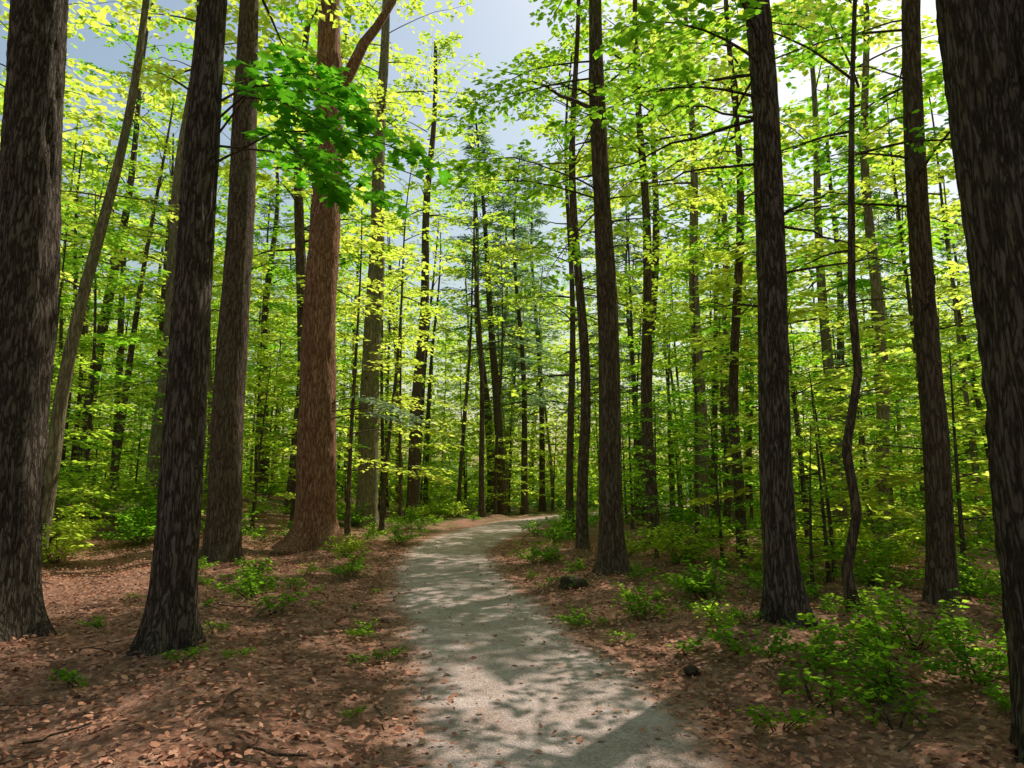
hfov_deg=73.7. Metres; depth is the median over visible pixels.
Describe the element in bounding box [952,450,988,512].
maple sapling
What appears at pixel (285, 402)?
maple sapling
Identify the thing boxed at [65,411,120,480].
maple sapling
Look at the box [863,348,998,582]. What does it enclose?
maple sapling
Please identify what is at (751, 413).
maple tree
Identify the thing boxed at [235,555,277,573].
shrub
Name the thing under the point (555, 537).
shrub
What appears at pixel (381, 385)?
slender tree
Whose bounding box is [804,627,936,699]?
shrub
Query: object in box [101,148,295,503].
maple tree
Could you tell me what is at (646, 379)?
maple tree
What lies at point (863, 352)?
maple sapling
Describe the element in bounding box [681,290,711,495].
slender tree
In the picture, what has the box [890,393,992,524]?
maple sapling
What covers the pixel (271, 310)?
slender tree
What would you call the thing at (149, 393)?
maple sapling
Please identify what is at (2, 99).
maple tree
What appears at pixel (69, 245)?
maple tree
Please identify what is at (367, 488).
pine tree
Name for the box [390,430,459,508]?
maple sapling
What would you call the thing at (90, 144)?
slender tree
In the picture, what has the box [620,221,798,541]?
maple sapling
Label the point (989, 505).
maple sapling
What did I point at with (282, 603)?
shrub
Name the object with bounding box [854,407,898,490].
maple sapling
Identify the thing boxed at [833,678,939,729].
shrub
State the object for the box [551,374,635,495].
maple sapling
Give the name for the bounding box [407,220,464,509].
slender tree
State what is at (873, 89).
maple tree
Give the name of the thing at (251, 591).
shrub
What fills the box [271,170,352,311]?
slender tree
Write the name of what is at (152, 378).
maple sapling
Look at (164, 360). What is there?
maple sapling
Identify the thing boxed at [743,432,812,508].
maple sapling
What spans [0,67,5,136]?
maple tree
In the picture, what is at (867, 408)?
maple sapling
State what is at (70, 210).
maple sapling
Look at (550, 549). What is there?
shrub
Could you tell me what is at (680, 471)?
maple sapling
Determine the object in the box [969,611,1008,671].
shrub
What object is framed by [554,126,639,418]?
pine tree
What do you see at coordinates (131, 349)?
slender tree
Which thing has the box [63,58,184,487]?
maple tree
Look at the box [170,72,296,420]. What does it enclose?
maple tree
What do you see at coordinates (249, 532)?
shrub
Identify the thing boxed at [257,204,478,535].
maple sapling
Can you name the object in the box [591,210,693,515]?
pine tree
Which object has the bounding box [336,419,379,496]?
maple sapling
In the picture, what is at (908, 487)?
maple sapling
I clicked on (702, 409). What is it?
maple tree
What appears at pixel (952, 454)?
maple sapling
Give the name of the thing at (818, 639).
shrub
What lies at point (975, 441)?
maple sapling
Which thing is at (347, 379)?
maple sapling
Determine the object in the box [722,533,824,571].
shrub
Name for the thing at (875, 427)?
maple sapling
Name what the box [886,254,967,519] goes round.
slender tree
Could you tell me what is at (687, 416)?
maple sapling
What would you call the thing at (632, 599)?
shrub
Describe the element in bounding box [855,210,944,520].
maple tree
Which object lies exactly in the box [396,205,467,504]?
slender tree
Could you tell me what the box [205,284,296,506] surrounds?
maple sapling
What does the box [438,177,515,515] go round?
slender tree
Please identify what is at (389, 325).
slender tree
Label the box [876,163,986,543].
maple tree
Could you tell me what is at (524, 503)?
pine tree
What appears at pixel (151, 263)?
slender tree
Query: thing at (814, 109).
maple tree
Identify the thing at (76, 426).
slender tree
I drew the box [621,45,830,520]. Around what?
maple tree
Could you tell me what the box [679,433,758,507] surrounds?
maple sapling
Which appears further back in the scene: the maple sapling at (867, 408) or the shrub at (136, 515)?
the maple sapling at (867, 408)
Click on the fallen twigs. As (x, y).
(305, 755)
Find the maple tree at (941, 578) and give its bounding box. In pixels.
[677,0,975,606]
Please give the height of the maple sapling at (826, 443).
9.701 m
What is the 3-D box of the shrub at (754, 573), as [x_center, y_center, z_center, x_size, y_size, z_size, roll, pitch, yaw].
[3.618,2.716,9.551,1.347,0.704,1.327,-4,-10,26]
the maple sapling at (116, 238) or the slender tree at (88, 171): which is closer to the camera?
the maple sapling at (116, 238)
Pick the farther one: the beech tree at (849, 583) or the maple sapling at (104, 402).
the maple sapling at (104, 402)
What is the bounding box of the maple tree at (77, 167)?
[53,138,117,379]
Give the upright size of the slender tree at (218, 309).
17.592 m
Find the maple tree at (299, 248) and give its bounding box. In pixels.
[185,0,447,528]
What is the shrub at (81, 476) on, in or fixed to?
on the ground
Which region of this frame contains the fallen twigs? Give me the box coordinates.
[0,535,1008,763]
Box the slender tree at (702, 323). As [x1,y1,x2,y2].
[663,273,720,476]
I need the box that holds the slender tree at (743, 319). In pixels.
[708,234,757,430]
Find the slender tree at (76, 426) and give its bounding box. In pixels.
[65,146,135,480]
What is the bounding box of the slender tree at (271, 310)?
[248,266,284,376]
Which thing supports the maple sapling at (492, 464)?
on the ground
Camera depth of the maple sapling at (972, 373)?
21.17 m
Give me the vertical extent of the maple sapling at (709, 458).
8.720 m
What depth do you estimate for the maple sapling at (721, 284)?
15.54 m
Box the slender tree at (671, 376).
[655,276,691,506]
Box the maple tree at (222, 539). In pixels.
[181,0,362,563]
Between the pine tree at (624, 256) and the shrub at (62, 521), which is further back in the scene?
the pine tree at (624, 256)
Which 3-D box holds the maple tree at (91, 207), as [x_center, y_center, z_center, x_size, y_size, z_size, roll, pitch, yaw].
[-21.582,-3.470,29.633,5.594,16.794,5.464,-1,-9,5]
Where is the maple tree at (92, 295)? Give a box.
[54,173,132,462]
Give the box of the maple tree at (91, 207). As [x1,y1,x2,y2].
[56,135,93,352]
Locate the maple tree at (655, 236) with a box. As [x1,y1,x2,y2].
[557,0,722,526]
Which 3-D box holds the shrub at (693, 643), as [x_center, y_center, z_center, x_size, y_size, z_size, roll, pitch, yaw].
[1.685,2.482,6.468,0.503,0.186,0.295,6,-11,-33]
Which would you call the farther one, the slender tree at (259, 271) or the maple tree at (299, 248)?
the slender tree at (259, 271)
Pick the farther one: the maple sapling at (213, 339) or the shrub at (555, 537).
the maple sapling at (213, 339)
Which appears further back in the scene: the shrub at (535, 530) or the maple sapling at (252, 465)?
the maple sapling at (252, 465)
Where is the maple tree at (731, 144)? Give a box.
[656,129,807,527]
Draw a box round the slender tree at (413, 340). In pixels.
[383,284,418,502]
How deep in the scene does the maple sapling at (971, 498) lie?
28.81 m
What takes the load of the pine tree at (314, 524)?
on the ground
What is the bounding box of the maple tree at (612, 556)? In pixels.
[426,0,731,575]
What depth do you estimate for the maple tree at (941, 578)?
9.45 m
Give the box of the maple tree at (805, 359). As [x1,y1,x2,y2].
[711,191,847,512]
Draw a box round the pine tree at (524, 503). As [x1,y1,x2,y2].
[475,153,568,514]
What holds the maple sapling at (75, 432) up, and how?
on the ground
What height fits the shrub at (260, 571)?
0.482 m
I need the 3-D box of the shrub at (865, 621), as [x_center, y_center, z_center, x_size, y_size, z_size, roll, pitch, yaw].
[3.108,2.174,6.210,0.983,0.536,0.959,-5,-10,30]
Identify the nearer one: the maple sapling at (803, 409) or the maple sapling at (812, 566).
the maple sapling at (812, 566)
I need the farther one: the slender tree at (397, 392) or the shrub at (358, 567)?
the slender tree at (397, 392)
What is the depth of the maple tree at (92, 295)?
45.41 m
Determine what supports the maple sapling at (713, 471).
on the ground
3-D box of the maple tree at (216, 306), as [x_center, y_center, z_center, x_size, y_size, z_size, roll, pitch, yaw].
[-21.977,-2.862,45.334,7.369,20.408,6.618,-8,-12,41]
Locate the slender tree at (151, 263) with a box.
[147,232,222,317]
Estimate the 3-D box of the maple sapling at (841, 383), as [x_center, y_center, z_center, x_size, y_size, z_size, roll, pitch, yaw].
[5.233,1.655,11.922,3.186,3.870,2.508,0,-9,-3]
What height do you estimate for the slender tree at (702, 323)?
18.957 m
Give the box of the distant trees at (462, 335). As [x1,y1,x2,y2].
[52,141,987,513]
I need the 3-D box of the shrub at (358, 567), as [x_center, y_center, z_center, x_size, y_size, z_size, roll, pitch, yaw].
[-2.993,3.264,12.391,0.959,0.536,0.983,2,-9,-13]
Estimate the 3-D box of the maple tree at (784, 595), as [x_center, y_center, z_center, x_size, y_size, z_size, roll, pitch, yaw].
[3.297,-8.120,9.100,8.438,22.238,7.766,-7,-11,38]
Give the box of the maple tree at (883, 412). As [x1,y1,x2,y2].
[726,0,945,549]
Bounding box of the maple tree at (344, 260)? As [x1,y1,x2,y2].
[266,77,403,367]
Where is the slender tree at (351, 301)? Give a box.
[338,294,363,488]
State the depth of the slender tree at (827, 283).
37.95 m
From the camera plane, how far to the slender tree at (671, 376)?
55.42 m
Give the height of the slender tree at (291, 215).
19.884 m
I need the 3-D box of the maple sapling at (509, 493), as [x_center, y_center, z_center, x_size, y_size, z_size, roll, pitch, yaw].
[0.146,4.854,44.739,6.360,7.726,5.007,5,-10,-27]
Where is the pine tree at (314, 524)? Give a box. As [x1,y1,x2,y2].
[262,0,427,554]
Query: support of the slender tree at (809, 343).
on the ground
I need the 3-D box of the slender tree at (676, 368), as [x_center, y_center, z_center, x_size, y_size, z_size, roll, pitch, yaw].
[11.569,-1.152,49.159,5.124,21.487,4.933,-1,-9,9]
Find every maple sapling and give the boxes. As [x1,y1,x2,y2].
[0,131,83,426]
[48,219,170,478]
[48,253,142,444]
[48,339,99,463]
[48,356,136,516]
[49,180,167,501]
[49,311,103,460]
[50,264,128,445]
[51,311,129,462]
[55,351,143,491]
[58,287,163,458]
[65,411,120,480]
[68,384,139,491]
[81,361,151,472]
[85,366,156,486]
[91,336,275,500]
[108,374,156,468]
[113,270,273,457]
[128,391,153,467]
[135,344,207,441]
[136,319,263,493]
[201,355,299,530]
[204,351,254,464]
[205,277,281,455]
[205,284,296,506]
[205,363,287,469]
[207,294,371,486]
[243,298,296,490]
[248,295,395,508]
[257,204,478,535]
[264,371,348,475]
[268,323,353,461]
[273,390,358,497]
[336,278,476,522]
[336,364,405,481]
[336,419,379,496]
[336,427,378,503]
[352,384,406,509]
[378,422,442,515]
[384,412,460,507]
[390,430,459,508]
[409,354,516,511]
[434,440,494,511]
[462,397,552,512]
[473,435,537,514]
[516,412,579,510]
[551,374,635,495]
[562,280,694,518]
[563,389,688,528]
[574,406,659,521]
[589,343,709,502]
[592,265,754,521]
[593,373,671,486]
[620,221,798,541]
[621,395,721,559]
[621,403,724,525]
[635,411,761,560]
[652,294,813,538]
[656,350,758,487]
[657,426,710,510]
[658,423,734,521]
[666,238,950,556]
[672,370,758,493]
[673,310,817,516]
[678,390,753,512]
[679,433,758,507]
[690,308,828,528]
[710,312,816,477]
[715,365,914,578]
[724,376,924,583]
[738,383,828,490]
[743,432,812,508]
[745,448,827,523]
[749,414,900,585]
[788,113,990,491]
[790,318,915,540]
[791,296,918,519]
[791,370,860,499]
[796,385,874,493]
[808,390,924,550]
[808,439,863,508]
[817,319,991,540]
[844,259,984,516]
[852,436,916,521]
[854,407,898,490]
[859,329,986,503]
[859,383,914,489]
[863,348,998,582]
[868,414,994,552]
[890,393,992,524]
[890,435,971,523]
[892,370,986,519]
[910,391,985,505]
[919,369,989,526]
[948,371,991,502]
[948,398,987,498]
[950,421,991,506]
[951,356,986,480]
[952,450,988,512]
[956,432,989,514]
[961,363,981,384]
[961,483,995,549]
[962,406,990,497]
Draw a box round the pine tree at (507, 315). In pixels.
[452,196,534,464]
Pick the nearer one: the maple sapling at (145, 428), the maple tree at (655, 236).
the maple tree at (655, 236)
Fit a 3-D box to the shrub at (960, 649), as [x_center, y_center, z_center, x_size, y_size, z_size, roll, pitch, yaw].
[3.662,2.064,5.306,1.010,0.528,0.996,-4,-10,25]
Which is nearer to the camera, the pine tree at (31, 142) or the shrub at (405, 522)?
the pine tree at (31, 142)
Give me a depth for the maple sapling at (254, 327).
38.31 m
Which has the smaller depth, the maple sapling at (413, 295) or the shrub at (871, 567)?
the shrub at (871, 567)
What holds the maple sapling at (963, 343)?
on the ground
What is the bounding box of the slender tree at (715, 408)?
[675,140,753,524]
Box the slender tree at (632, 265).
[617,236,662,366]
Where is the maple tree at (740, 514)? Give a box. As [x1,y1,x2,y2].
[625,0,900,559]
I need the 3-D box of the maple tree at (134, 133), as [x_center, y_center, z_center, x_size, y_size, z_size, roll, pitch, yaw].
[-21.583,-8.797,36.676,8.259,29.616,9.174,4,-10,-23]
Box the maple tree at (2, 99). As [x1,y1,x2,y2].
[0,77,4,128]
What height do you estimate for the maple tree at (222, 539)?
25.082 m
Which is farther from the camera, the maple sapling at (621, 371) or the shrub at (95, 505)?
the maple sapling at (621, 371)
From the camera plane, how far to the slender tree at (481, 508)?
38.87 m
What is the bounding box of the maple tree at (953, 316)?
[939,213,983,394]
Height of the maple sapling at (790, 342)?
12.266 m
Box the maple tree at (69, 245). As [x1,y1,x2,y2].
[0,122,87,270]
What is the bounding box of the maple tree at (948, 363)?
[901,267,980,462]
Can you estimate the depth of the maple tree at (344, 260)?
39.64 m
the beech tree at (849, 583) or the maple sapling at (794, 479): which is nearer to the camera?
the beech tree at (849, 583)
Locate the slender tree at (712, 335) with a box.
[686,251,720,506]
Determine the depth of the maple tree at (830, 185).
41.32 m
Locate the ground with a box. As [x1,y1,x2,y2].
[0,459,1015,767]
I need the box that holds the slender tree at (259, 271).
[215,259,264,330]
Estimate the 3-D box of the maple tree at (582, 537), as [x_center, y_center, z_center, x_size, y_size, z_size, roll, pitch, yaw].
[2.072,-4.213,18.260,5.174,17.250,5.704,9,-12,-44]
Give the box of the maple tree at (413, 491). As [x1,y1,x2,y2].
[346,31,488,519]
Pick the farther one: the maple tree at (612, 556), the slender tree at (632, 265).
the slender tree at (632, 265)
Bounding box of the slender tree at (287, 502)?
[253,30,374,514]
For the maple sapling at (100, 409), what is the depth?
40.74 m
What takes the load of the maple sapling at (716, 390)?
on the ground
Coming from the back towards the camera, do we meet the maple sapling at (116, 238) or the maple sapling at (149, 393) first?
the maple sapling at (149, 393)
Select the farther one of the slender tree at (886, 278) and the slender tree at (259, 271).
the slender tree at (259, 271)
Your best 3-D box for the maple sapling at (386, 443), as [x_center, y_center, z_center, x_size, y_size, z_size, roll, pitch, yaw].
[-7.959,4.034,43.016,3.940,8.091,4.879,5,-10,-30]
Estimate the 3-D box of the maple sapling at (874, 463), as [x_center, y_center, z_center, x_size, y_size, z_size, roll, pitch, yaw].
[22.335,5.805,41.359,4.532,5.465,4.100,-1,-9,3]
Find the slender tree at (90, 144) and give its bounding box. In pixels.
[60,138,121,475]
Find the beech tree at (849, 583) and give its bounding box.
[684,0,960,611]
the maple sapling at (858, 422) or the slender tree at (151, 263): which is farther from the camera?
the slender tree at (151, 263)
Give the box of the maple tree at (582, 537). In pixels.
[474,0,695,550]
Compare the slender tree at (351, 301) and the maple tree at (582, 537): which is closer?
the maple tree at (582, 537)
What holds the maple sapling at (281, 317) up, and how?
on the ground
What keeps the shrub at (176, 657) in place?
on the ground
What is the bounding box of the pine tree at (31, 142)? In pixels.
[0,0,68,641]
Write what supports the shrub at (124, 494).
on the ground
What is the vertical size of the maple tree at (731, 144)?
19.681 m
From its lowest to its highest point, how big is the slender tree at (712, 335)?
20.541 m
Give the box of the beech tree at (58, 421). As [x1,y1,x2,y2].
[41,0,215,559]
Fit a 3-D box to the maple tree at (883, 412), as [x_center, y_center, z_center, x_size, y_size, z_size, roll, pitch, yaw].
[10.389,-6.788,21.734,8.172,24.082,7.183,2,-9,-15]
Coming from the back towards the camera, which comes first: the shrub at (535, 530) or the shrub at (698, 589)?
the shrub at (535, 530)
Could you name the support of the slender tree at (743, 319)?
on the ground
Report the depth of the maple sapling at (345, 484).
39.07 m
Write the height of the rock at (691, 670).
0.085 m
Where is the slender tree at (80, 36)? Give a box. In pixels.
[0,11,88,133]
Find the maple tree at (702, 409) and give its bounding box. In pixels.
[605,0,799,533]
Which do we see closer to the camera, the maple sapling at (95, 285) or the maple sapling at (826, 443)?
the maple sapling at (95, 285)
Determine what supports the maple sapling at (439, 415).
on the ground
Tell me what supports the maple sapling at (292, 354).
on the ground
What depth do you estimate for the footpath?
5.63 m
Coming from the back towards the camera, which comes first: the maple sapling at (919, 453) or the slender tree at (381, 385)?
the slender tree at (381, 385)
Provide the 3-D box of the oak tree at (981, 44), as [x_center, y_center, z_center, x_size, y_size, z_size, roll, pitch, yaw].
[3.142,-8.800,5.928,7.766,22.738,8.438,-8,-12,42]
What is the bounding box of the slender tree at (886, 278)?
[857,140,957,353]
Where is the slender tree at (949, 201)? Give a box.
[931,97,973,313]
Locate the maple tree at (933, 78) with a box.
[921,57,943,91]
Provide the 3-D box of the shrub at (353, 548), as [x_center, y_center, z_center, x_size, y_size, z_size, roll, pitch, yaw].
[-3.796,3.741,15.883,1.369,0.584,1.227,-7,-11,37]
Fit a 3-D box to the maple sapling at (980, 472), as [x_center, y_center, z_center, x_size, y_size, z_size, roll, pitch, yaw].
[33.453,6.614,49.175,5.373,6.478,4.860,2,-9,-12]
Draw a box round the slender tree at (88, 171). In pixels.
[59,108,116,473]
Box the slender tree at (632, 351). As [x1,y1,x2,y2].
[578,133,659,477]
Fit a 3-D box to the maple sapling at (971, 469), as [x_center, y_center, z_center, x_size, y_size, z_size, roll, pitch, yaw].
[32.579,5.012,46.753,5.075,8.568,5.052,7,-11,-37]
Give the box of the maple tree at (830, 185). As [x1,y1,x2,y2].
[781,42,886,513]
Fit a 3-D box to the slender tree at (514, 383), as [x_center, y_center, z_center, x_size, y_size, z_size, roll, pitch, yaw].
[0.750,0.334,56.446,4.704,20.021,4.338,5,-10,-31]
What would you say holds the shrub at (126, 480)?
on the ground
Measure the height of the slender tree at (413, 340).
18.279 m
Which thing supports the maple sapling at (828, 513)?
on the ground
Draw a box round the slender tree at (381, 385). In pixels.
[340,155,415,516]
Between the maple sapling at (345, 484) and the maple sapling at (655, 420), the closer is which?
the maple sapling at (655, 420)
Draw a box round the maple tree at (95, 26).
[0,0,161,409]
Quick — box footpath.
[371,499,760,767]
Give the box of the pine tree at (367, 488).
[307,0,487,527]
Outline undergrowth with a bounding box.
[41,473,1010,719]
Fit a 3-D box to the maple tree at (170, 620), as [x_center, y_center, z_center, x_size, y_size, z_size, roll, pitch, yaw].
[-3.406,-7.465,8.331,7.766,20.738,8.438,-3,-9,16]
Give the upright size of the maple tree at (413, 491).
28.082 m
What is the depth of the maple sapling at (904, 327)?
31.16 m
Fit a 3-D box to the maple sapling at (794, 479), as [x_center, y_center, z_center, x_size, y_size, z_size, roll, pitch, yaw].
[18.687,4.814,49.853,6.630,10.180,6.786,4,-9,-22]
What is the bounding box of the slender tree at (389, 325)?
[353,212,429,507]
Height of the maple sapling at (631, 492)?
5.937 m
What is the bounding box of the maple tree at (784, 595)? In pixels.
[546,0,932,632]
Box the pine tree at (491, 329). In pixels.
[432,113,540,515]
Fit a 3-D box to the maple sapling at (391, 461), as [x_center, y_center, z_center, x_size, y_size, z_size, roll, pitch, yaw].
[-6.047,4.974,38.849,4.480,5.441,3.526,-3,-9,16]
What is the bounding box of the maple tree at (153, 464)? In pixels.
[62,0,312,511]
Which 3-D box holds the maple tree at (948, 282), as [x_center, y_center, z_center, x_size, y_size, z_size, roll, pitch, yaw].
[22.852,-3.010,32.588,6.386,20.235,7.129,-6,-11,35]
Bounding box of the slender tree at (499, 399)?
[475,219,540,514]
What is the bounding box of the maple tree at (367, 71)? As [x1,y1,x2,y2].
[214,0,411,324]
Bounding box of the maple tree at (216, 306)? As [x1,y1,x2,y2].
[124,219,225,388]
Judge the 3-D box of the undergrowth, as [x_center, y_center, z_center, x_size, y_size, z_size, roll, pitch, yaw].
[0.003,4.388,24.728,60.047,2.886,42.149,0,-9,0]
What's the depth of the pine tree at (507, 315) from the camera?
57.10 m
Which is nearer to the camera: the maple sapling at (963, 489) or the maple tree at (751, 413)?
the maple sapling at (963, 489)
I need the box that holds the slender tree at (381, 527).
[364,156,449,530]
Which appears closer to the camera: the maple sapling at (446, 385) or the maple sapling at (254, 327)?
the maple sapling at (254, 327)
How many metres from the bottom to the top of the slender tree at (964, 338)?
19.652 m
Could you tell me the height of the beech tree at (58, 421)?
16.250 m
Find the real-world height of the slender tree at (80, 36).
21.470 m
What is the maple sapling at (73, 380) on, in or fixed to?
on the ground
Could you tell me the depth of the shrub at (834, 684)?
5.04 m
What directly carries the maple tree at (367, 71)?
on the ground
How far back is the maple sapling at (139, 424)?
41.90 m
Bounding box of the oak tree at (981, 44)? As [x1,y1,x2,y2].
[935,0,1023,764]
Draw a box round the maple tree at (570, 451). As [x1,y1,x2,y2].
[495,29,642,531]
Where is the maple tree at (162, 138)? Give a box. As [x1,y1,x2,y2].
[80,112,221,445]
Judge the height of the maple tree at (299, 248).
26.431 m
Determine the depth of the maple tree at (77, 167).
39.85 m
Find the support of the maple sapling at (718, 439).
on the ground
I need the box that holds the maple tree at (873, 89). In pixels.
[824,67,984,465]
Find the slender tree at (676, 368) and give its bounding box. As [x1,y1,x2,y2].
[637,228,699,515]
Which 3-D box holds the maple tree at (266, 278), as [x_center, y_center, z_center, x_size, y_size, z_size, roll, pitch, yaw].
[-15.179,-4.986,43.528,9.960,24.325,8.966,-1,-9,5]
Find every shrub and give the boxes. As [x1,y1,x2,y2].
[49,501,101,541]
[55,469,154,519]
[58,457,123,498]
[95,501,155,541]
[101,488,157,533]
[105,468,207,509]
[158,642,208,664]
[204,565,272,600]
[232,559,286,587]
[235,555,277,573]
[242,510,266,536]
[250,587,306,616]
[319,532,371,557]
[321,549,372,577]
[357,520,392,539]
[373,518,428,544]
[387,505,429,528]
[518,519,548,535]
[524,539,566,562]
[534,515,575,543]
[541,506,598,534]
[610,580,681,620]
[664,563,727,598]
[668,633,709,656]
[703,622,747,655]
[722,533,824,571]
[727,556,823,596]
[736,704,826,731]
[778,663,857,713]
[785,614,888,671]
[797,595,917,660]
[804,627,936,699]
[824,534,924,587]
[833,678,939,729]
[846,572,1004,652]
[912,607,1008,687]
[918,538,1000,597]
[949,579,1001,611]
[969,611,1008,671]
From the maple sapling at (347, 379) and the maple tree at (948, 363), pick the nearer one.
the maple sapling at (347, 379)
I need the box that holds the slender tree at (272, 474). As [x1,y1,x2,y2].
[268,306,295,490]
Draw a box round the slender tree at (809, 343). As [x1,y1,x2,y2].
[787,275,817,507]
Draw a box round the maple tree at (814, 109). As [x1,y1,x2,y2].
[682,0,947,531]
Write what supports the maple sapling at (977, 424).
on the ground
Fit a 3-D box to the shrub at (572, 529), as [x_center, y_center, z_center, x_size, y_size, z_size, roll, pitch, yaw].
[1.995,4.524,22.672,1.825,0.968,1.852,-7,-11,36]
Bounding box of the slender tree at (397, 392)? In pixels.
[383,222,421,505]
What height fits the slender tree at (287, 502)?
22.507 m
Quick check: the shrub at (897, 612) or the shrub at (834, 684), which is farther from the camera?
the shrub at (897, 612)
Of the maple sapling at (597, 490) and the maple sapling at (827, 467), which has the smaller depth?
the maple sapling at (597, 490)
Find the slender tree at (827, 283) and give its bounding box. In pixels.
[804,228,870,516]
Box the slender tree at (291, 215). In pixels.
[271,173,344,303]
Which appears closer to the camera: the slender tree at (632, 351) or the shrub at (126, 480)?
the shrub at (126, 480)
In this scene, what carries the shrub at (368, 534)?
on the ground
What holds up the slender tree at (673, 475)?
on the ground
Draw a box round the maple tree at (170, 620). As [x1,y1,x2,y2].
[126,0,453,657]
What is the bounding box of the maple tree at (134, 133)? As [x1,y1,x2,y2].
[63,0,193,491]
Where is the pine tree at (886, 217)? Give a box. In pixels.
[812,134,947,526]
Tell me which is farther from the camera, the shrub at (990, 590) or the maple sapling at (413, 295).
the maple sapling at (413, 295)
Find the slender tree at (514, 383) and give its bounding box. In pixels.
[496,271,539,506]
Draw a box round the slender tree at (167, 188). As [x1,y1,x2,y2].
[110,117,175,329]
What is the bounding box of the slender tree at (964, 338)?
[862,68,987,458]
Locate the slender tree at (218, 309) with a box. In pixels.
[211,257,258,353]
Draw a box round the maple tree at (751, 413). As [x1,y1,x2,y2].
[678,233,807,520]
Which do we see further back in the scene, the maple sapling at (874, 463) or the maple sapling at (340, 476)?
the maple sapling at (874, 463)
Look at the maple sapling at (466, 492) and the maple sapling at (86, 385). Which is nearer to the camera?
the maple sapling at (86, 385)
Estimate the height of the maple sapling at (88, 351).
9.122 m
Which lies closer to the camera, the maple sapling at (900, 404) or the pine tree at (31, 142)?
the pine tree at (31, 142)
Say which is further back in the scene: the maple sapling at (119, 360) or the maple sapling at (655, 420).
the maple sapling at (119, 360)
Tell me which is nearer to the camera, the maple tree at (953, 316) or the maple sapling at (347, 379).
the maple sapling at (347, 379)
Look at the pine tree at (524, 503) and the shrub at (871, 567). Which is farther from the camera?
the pine tree at (524, 503)
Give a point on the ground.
(110, 735)
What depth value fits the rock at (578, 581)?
10.71 m
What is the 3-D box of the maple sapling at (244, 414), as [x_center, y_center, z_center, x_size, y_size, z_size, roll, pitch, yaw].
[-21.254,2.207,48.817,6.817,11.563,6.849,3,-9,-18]
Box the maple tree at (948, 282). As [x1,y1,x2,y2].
[931,165,983,421]
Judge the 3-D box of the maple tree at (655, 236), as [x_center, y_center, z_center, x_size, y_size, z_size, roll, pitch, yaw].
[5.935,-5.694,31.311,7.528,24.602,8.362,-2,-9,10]
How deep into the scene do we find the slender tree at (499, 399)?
40.43 m
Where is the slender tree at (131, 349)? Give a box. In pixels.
[97,80,183,494]
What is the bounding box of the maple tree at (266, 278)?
[210,113,349,493]
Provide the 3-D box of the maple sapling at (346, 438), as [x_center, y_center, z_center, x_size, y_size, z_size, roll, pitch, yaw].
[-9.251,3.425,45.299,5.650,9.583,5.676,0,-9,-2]
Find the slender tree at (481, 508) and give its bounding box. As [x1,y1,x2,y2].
[442,178,510,516]
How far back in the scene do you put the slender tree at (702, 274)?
53.48 m
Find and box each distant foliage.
[52,270,991,510]
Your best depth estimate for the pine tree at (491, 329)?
44.02 m
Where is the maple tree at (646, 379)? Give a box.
[544,0,753,545]
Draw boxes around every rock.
[558,575,588,589]
[683,665,700,675]
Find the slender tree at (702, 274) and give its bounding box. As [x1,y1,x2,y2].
[672,272,713,389]
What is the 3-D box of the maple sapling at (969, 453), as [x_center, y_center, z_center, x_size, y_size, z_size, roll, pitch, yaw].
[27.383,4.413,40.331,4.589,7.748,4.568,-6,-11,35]
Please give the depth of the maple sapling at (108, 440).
49.66 m
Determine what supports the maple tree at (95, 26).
on the ground
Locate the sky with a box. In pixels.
[0,0,979,467]
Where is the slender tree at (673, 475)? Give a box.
[638,221,688,505]
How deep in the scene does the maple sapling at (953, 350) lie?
13.79 m
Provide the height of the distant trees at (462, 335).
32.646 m
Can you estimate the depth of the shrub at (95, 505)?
18.51 m
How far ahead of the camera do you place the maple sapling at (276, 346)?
47.27 m
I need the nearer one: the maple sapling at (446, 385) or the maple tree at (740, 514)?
the maple tree at (740, 514)
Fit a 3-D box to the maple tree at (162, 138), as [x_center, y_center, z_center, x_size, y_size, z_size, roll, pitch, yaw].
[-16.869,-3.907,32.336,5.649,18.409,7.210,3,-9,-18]
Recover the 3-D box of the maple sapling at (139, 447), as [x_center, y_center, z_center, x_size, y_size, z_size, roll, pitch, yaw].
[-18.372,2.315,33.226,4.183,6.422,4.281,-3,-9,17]
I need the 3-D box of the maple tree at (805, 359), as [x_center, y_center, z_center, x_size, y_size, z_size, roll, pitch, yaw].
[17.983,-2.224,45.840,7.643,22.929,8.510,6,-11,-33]
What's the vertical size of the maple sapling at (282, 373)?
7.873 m
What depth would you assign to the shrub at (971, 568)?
9.70 m
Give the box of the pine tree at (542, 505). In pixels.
[492,164,577,511]
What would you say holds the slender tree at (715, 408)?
on the ground
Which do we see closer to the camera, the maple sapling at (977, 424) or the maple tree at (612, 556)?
the maple tree at (612, 556)
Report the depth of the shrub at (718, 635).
6.20 m
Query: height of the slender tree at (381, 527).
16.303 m
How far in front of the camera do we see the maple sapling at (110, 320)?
34.87 m
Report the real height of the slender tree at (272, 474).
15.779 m
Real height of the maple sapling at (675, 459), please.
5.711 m
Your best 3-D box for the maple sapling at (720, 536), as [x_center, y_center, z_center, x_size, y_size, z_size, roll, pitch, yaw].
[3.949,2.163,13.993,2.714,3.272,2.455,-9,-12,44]
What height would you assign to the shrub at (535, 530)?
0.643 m
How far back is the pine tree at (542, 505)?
50.99 m
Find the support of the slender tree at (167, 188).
on the ground
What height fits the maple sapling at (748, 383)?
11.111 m
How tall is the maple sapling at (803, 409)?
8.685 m
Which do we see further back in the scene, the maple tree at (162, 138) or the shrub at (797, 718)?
the maple tree at (162, 138)

